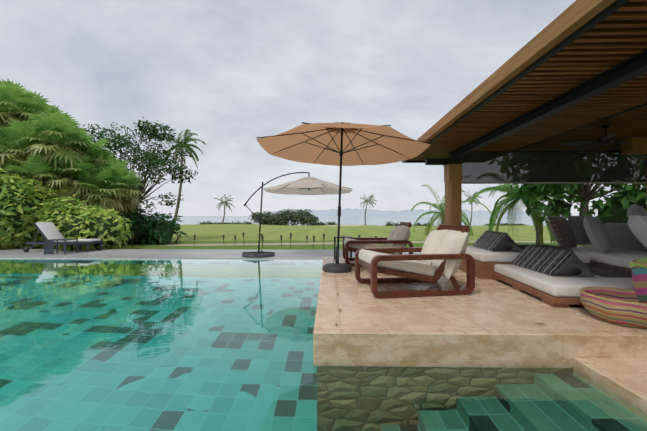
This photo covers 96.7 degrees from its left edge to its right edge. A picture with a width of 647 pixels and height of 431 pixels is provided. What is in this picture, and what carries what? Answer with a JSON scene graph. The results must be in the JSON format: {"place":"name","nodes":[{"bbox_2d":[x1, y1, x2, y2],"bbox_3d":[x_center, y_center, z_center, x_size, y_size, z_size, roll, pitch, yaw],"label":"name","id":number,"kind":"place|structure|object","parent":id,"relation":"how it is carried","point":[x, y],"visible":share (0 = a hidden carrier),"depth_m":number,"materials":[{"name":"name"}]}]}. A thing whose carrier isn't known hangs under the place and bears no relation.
{"place":"outdoors","nodes":[
{"label":"outdoors","id":0,"kind":"place"},
{"bbox_2d":[0,258,322,259],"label":"pool coping","id":1,"kind":"object","parent":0,"point":[145,258],"depth_m":8.34,"materials":[{"name":"grey stone"}]},
{"bbox_2d":[0,249,420,258],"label":"deck floor","id":2,"kind":"structure","parent":0,"point":[178,253],"depth_m":9.43,"materials":[{"name":"grey stone"}]},
{"bbox_2d":[44,239,77,254],"bbox_3d":[-8.530,1.010,9.350,0.700,0.470,0.450,0,0,1],"label":"side table","id":3,"kind":"object","parent":2,"relation":"on","point":[49,246],"visible":1,"depth_m":9.13,"materials":[{"name":"grey metal"}]},
{"bbox_2d":[26,223,102,251],"bbox_3d":[-9.066,0.760,10.111,2.116,0.979,0.715,0,0,1],"label":"sun lounger frame","id":4,"kind":"object","parent":2,"relation":"on","point":[44,236],"visible":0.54,"depth_m":9.80,"materials":[{"name":"black metal"}]},
{"bbox_2d":[36,222,99,241],"bbox_3d":[-8.936,0.572,10.113,1.833,0.668,0.626,0,0,1],"label":"lounger cushion","id":5,"kind":"object","parent":4,"relation":"on","point":[49,230],"visible":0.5,"depth_m":9.99,"materials":[{"name":"white fabric"}]},
{"bbox_2d":[242,251,274,257],"bbox_3d":[-2.007,1.202,8.891,1.000,0.082,1.000,0,0,1],"label":"umbrella base","id":6,"kind":"object","parent":2,"relation":"on","point":[252,255],"visible":0.67,"depth_m":8.55,"materials":[{"name":"black metal"}]},
{"bbox_2d":[243,172,351,254],"bbox_3d":[-0.818,-0.100,8.996,3.355,2.527,2.630,0,0,1],"label":"umbrella frame","id":7,"kind":"object","parent":2,"relation":"on","point":[260,221],"visible":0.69,"depth_m":8.88,"materials":[{"name":"grey metal"}]},
{"bbox_2d":[264,176,351,194],"bbox_3d":[-0.455,-0.981,8.993,2.624,0.494,2.624,0,0,1],"label":"umbrella canopy","id":8,"kind":"object","parent":7,"relation":"attached to","point":[309,182],"visible":0.98,"depth_m":8.93,"materials":[{"name":"beige fabric"}]},
{"bbox_2d":[6,224,593,249],"bbox_3d":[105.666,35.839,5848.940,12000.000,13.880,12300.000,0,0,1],"label":"ground","id":9,"kind":"structure","parent":0,"point":[209,236],"depth_m":22.56,"materials":[{"name":"green plant"}]},
{"bbox_2d":[0,168,133,249],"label":"hedge shrub","id":10,"kind":"object","parent":9,"relation":"on","point":[7,241],"depth_m":10.78,"materials":[{"name":"green plant"}]},
{"bbox_2d":[0,79,145,244],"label":"fan palm clump","id":11,"kind":"object","parent":9,"relation":"on","point":[37,127],"depth_m":12.74,"materials":[{"name":"green plant"}]},
{"bbox_2d":[83,117,198,212],"bbox_3d":[-11.533,-2.111,17.985,7.111,7.722,6.808,0,0,1],"label":"broadleaf tree","id":12,"kind":"object","parent":9,"relation":"on","point":[154,161],"depth_m":17.72,"materials":[{"name":"green plant"}]},
{"bbox_2d":[112,208,188,244],"bbox_3d":[-10.726,0.838,15.646,7.072,2.634,3.538,0,0,1],"label":"broadleaf shrub","id":13,"kind":"object","parent":9,"relation":"on","point":[148,226],"depth_m":14.67,"materials":[{"name":"green plant"}]},
{"bbox_2d":[161,129,205,226],"bbox_3d":[-19.421,-4.811,39.260,5.102,14.129,5.692,0,0,1],"label":"tall coconut palm","id":14,"kind":"object","parent":9,"relation":"on","point":[186,139],"depth_m":39.38,"materials":[{"name":"green plant"}]},
{"bbox_2d":[214,195,233,223],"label":"coconut palm","id":15,"kind":"object","parent":9,"relation":"on","point":[225,202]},
{"bbox_2d":[131,232,376,249],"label":"solar torches","id":16,"kind":"object","parent":9,"relation":"on","point":[261,239],"visible":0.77,"depth_m":13.04,"materials":[{"name":"black metal"}]},
{"bbox_2d":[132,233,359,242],"bbox_3d":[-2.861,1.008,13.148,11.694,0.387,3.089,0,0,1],"label":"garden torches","id":17,"kind":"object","parent":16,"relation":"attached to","point":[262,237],"visible":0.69,"depth_m":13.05,"materials":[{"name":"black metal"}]},
{"bbox_2d":[250,209,318,225],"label":"bushes","id":18,"kind":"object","parent":9,"relation":"on","point":[307,222],"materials":[{"name":"green plant"}]},
{"bbox_2d":[164,218,524,225],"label":"scrub shore line","id":19,"kind":"object","parent":9,"relation":"on","point":[237,222],"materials":[{"name":"green plant"}]},
{"bbox_2d":[360,194,375,224],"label":"coconut palm","id":20,"kind":"object","parent":9,"relation":"on","point":[369,199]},
{"bbox_2d":[411,185,489,235],"bbox_3d":[9.384,0.037,22.251,5.215,6.260,5.846,0,0,1],"label":"date palm","id":21,"kind":"object","parent":9,"relation":"on","point":[441,207],"depth_m":22.16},
{"bbox_2d":[464,190,481,224],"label":"coconut palm","id":22,"kind":"object","parent":9,"relation":"on","point":[469,197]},
{"bbox_2d":[470,184,589,244],"bbox_3d":[9.169,-0.653,13.355,4.344,4.491,4.032,0,0,1],"label":"palm plant","id":23,"kind":"object","parent":9,"relation":"on","point":[514,197],"depth_m":13.10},
{"bbox_2d":[505,183,646,246],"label":"broadleaf tree","id":24,"kind":"object","parent":9,"relation":"on","point":[542,191],"depth_m":10.43,"materials":[{"name":"green plant"}]},
{"bbox_2d":[588,187,646,223],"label":"shrub","id":25,"kind":"object","parent":9,"relation":"on","point":[615,217],"depth_m":10.17,"materials":[{"name":"green plant"}]},
{"bbox_3d":[7.035,1.876,4.514,14.100,1.229,4.500,0,0,1],"label":"terrace","id":26,"kind":"object","parent":9,"relation":"on","visible":0},
{"bbox_2d":[334,236,351,258],"bbox_3d":[0.442,0.735,6.609,0.410,0.500,0.350,0,0,1],"label":"side table","id":27,"kind":"object","parent":26,"relation":"on","point":[334,244],"visible":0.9,"depth_m":6.44,"materials":[{"name":"grey metal"}]},
{"bbox_2d":[256,122,430,246],"bbox_3d":[0.321,-0.399,5.126,2.777,2.514,2.779,0,0,1],"label":"umbrella frame","id":28,"kind":"object","parent":26,"relation":"on","point":[341,152],"visible":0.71,"depth_m":5.11,"materials":[{"name":"black metal"}]},
{"bbox_2d":[256,122,430,165],"bbox_3d":[0.319,-1.373,5.131,2.771,0.583,2.772,0,0,1],"label":"patio umbrella canopy","id":29,"kind":"object","parent":28,"relation":"attached to","point":[304,152],"visible":0.92,"depth_m":5.50,"materials":[{"name":"beige fabric"}]},
{"bbox_2d":[343,222,412,266],"bbox_3d":[1.073,0.559,5.928,1.320,0.845,0.857,0,0,1],"label":"armchair frame","id":30,"kind":"object","parent":26,"relation":"on","point":[366,240],"visible":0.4,"depth_m":5.52,"materials":[{"name":"brown wood"}]},
{"bbox_2d":[344,238,378,248],"bbox_3d":[0.861,0.628,5.928,0.864,0.302,0.613,0,0,1],"label":"chair seat cushion","id":31,"kind":"object","parent":30,"relation":"on","point":[357,246],"visible":0.42,"depth_m":5.63,"materials":[{"name":"beige fabric"}]},
{"bbox_2d":[386,225,409,254],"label":"lounge chair pillows","id":32,"kind":"object","parent":30,"relation":"on","point":[401,232],"visible":0.5,"depth_m":5.60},
{"bbox_2d":[355,224,474,298],"bbox_3d":[1.156,0.549,3.837,1.308,0.845,0.835,0,0,-8],"label":"armchair frame","id":33,"kind":"object","parent":26,"relation":"on","point":[373,280],"visible":0.77,"depth_m":3.50,"materials":[{"name":"brown wood"}]},
{"bbox_2d":[358,249,435,276],"bbox_3d":[0.945,0.619,3.807,0.855,0.302,0.600,0,0,-8],"label":"chair seat cushion","id":34,"kind":"object","parent":33,"relation":"on","point":[412,266],"visible":0.75,"depth_m":3.54,"materials":[{"name":"white fabric"}]},
{"bbox_2d":[420,230,468,278],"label":"lounge chair pillows","id":35,"kind":"object","parent":33,"relation":"on","point":[445,242],"visible":0.79,"depth_m":3.62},
{"bbox_2d":[443,157,462,224],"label":"column","id":36,"kind":"structure","parent":26,"relation":"on","point":[453,186],"depth_m":6.52,"materials":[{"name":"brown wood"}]},
{"bbox_2d":[533,2,646,74],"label":"roof deck backing","id":37,"kind":"object","parent":36,"relation":"on","point":[609,35],"depth_m":2.43,"materials":[{"name":"brown wood"}]},
{"bbox_2d":[561,124,644,149],"bbox_3d":[5.405,-1.539,5.557,1.327,0.370,1.267,0,0,1],"label":"ceiling fan","id":38,"kind":"object","parent":37,"relation":"attached to","point":[607,139],"visible":1,"depth_m":5.55,"materials":[{"name":"brown metal"}]},
{"bbox_2d":[621,137,646,154],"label":"beam","id":39,"kind":"structure","parent":37,"relation":"attached to","point":[638,146],"depth_m":6.26,"materials":[{"name":"brown wood"}]},
{"bbox_2d":[462,153,646,181],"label":"roller screen","id":40,"kind":"object","parent":39,"relation":"attached to","point":[547,167],"visible":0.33,"depth_m":6.65,"materials":[{"name":"grey fabric"}]},
{"bbox_2d":[462,182,646,183],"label":"roller blind rail","id":41,"kind":"object","parent":40,"relation":"attached to","point":[548,182],"visible":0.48,"depth_m":6.64,"materials":[{"name":"grey metal"}]},
{"bbox_2d":[633,164,638,181],"bbox_3d":[7.122,-1.025,6.546,0.100,0.690,0.100,0,0,1],"label":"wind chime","id":42,"kind":"object","parent":39,"relation":"hanging from","point":[634,171],"visible":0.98,"depth_m":6.54,"materials":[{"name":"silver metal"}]},
{"bbox_2d":[579,287,646,328],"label":"bolga basket","id":43,"kind":"object","parent":26,"relation":"on","point":[603,304],"visible":0.98,"depth_m":2.55,"materials":[{"name":"multicoloured wicker"}]},
{"bbox_2d":[605,223,646,251],"bbox_3d":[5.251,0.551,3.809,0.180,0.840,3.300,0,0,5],"label":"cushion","id":44,"kind":"object","parent":26,"relation":"on","point":[622,235],"visible":0.48,"depth_m":5.05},
{"bbox_2d":[632,259,646,303],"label":"tall bolga basket","id":45,"kind":"object","parent":26,"relation":"on","point":[639,278],"visible":0.73,"depth_m":2.71,"materials":[{"name":"multicoloured wicker"}]},
{"bbox_2d":[629,257,646,267],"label":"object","id":46,"kind":"object","parent":45,"relation":"on","point":[641,260],"visible":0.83,"depth_m":2.77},
{"bbox_2d":[0,0,645,216],"label":"sky","id":47,"kind":"structure","parent":0,"point":[230,73],"materials":[{"name":"grey"}]},
{"bbox_2d":[147,217,567,225],"bbox_3d":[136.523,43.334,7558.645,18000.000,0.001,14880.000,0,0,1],"label":"sea","id":48,"kind":"structure","parent":0,"point":[475,221],"depth_m":609.09,"materials":[{"name":"teal liquid"}]},
{"bbox_2d":[172,208,546,216],"bbox_3d":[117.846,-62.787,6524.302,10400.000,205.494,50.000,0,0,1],"label":"mountain ridge","id":49,"kind":"structure","parent":0,"point":[348,212],"depth_m":6503.33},
{"bbox_2d":[313,257,646,367],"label":"terrace slab","id":50,"kind":"structure","parent":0,"point":[488,322],"depth_m":2.43,"materials":[{"name":"beige stone"}]},
{"bbox_2d":[323,247,351,272],"bbox_3d":[0.245,0.768,5.122,0.524,0.420,0.524,0,0,1],"label":"umbrella base","id":51,"kind":"object","parent":50,"relation":"on","point":[336,267],"visible":1,"depth_m":4.98,"materials":[{"name":"grey concrete"}]},
{"bbox_2d":[364,245,399,275],"bbox_3d":[0.982,0.746,4.831,0.601,0.460,0.608,0,0,1],"label":"stump side table","id":52,"kind":"object","parent":50,"relation":"on","point":[380,246],"visible":0.29,"depth_m":4.68,"materials":[{"name":"brown wood"}]},
{"bbox_2d":[458,259,511,278],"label":"daybed platform","id":53,"kind":"structure","parent":50,"relation":"on","point":[484,270],"depth_m":4.39,"materials":[{"name":"brown wood"}]},
{"bbox_2d":[465,246,589,262],"bbox_3d":[3.263,0.656,4.958,1.647,0.140,1.223,0,0,1],"label":"cushion","id":54,"kind":"object","parent":53,"relation":"on","point":[479,254],"visible":0.38,"depth_m":4.41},
{"bbox_2d":[473,230,521,251],"bbox_3d":[3.014,0.432,5.043,0.452,0.306,0.920,0,0,9],"label":"pillow","id":55,"kind":"object","parent":54,"relation":"on","point":[494,241],"visible":0.96,"depth_m":4.71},
{"bbox_2d":[518,244,571,250],"bbox_3d":[3.692,0.555,4.951,0.740,0.060,0.500,0,0,-3],"label":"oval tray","id":56,"kind":"object","parent":54,"relation":"on","point":[522,247],"visible":0.35,"depth_m":4.81,"materials":[{"name":"wicker"}]},
{"bbox_2d":[493,273,582,307],"bbox_3d":[3.263,0.920,3.662,1.540,0.099,1.500,0,0,7],"label":"daybed base","id":57,"kind":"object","parent":50,"relation":"on","point":[553,301],"depth_m":3.20,"materials":[{"name":"brown wood"}]},
{"bbox_2d":[494,264,632,297],"bbox_3d":[3.263,0.805,3.662,1.490,0.130,1.450,0,0,7],"label":"daybed mattress","id":58,"kind":"object","parent":57,"relation":"on","point":[558,286],"visible":0.38,"depth_m":3.26,"materials":[{"name":"white fabric"}]},
{"bbox_2d":[512,244,594,276],"bbox_3d":[3.054,0.587,3.912,0.471,0.306,0.950,0,0,6],"label":"cushion","id":59,"kind":"object","parent":58,"relation":"on","point":[554,261],"visible":1,"depth_m":3.65,"materials":[{"name":"grey fabric"}]},
{"bbox_2d":[583,263,631,277],"bbox_3d":[3.631,0.709,3.781,0.460,0.060,0.720,0,0,7],"label":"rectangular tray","id":60,"kind":"object","parent":58,"relation":"on","point":[602,270],"visible":0.48,"depth_m":3.67,"materials":[{"name":"wicker"}]},
{"bbox_2d":[589,262,631,269],"bbox_3d":[4.633,0.847,3.862,1.100,0.250,3.300,0,0,5],"label":"sofa frame","id":61,"kind":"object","parent":50,"relation":"on","point":[610,265],"depth_m":4.16,"materials":[{"name":"brown wood"}]},
{"bbox_2d":[572,247,646,268],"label":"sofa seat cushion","id":62,"kind":"object","parent":61,"relation":"on","point":[623,258],"visible":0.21,"depth_m":4.30,"materials":[{"name":"grey fabric"}]},
{"bbox_2d":[548,216,576,247],"bbox_3d":[4.327,0.299,5.200,0.640,0.600,0.194,0,-20,-31],"label":"pillow","id":63,"kind":"object","parent":62,"relation":"on","point":[562,231],"visible":0.98,"depth_m":5.07,"materials":[{"name":"fabric"}]},
{"bbox_2d":[568,216,591,244],"bbox_3d":[4.819,0.267,5.332,0.620,0.550,0.204,0,-16,-19],"label":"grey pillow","id":64,"kind":"object","parent":62,"relation":"on","point":[578,229],"visible":0.56,"depth_m":5.20,"materials":[{"name":"grey fabric"}]},
{"bbox_2d":[583,216,612,252],"bbox_3d":[4.488,0.297,4.697,0.800,0.600,0.224,0,-20,-39],"label":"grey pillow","id":65,"kind":"object","parent":62,"relation":"on","point":[599,236],"visible":1,"depth_m":4.48,"materials":[{"name":"grey fabric"}]},
{"bbox_2d":[627,215,646,247],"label":"white pillow","id":66,"kind":"object","parent":62,"relation":"on","point":[637,224],"visible":1,"depth_m":3.80,"materials":[{"name":"white fabric"}]},
{"bbox_2d":[627,204,646,217],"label":"cushion","id":67,"kind":"object","parent":66,"relation":"on","point":[635,209],"visible":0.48,"depth_m":4.29,"materials":[{"name":"grey fabric"}]},
{"bbox_2d":[417,0,615,141],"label":"roof fascia","id":68,"kind":"structure","parent":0,"point":[571,18],"depth_m":2.72,"materials":[{"name":"brown wood"}]},
{"bbox_2d":[402,0,646,164],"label":"roof beams","id":69,"kind":"structure","parent":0,"point":[628,70],"depth_m":3.34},
{"bbox_2d":[407,0,646,160],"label":"roof slats","id":70,"kind":"object","parent":69,"relation":"on","point":[531,90],"visible":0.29,"depth_m":3.74,"materials":[{"name":"brown wood"}]},
{"bbox_2d":[518,140,620,150],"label":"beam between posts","id":71,"kind":"object","parent":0,"point":[550,145],"visible":0.15,"depth_m":6.53,"materials":[{"name":"brown wood"}]},
{"bbox_2d":[573,358,646,412],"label":"platform slab","id":72,"kind":"structure","parent":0,"point":[625,379],"depth_m":2.08,"materials":[{"name":"stone"}]},
{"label":"pool","id":73,"kind":"structure","parent":0,"visible":0},
{"bbox_2d":[0,259,646,430],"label":"pool water","id":74,"kind":"structure","parent":73,"relation":"in","point":[156,344],"depth_m":2.27,"materials":[{"name":"teal liquid"}]}
]}

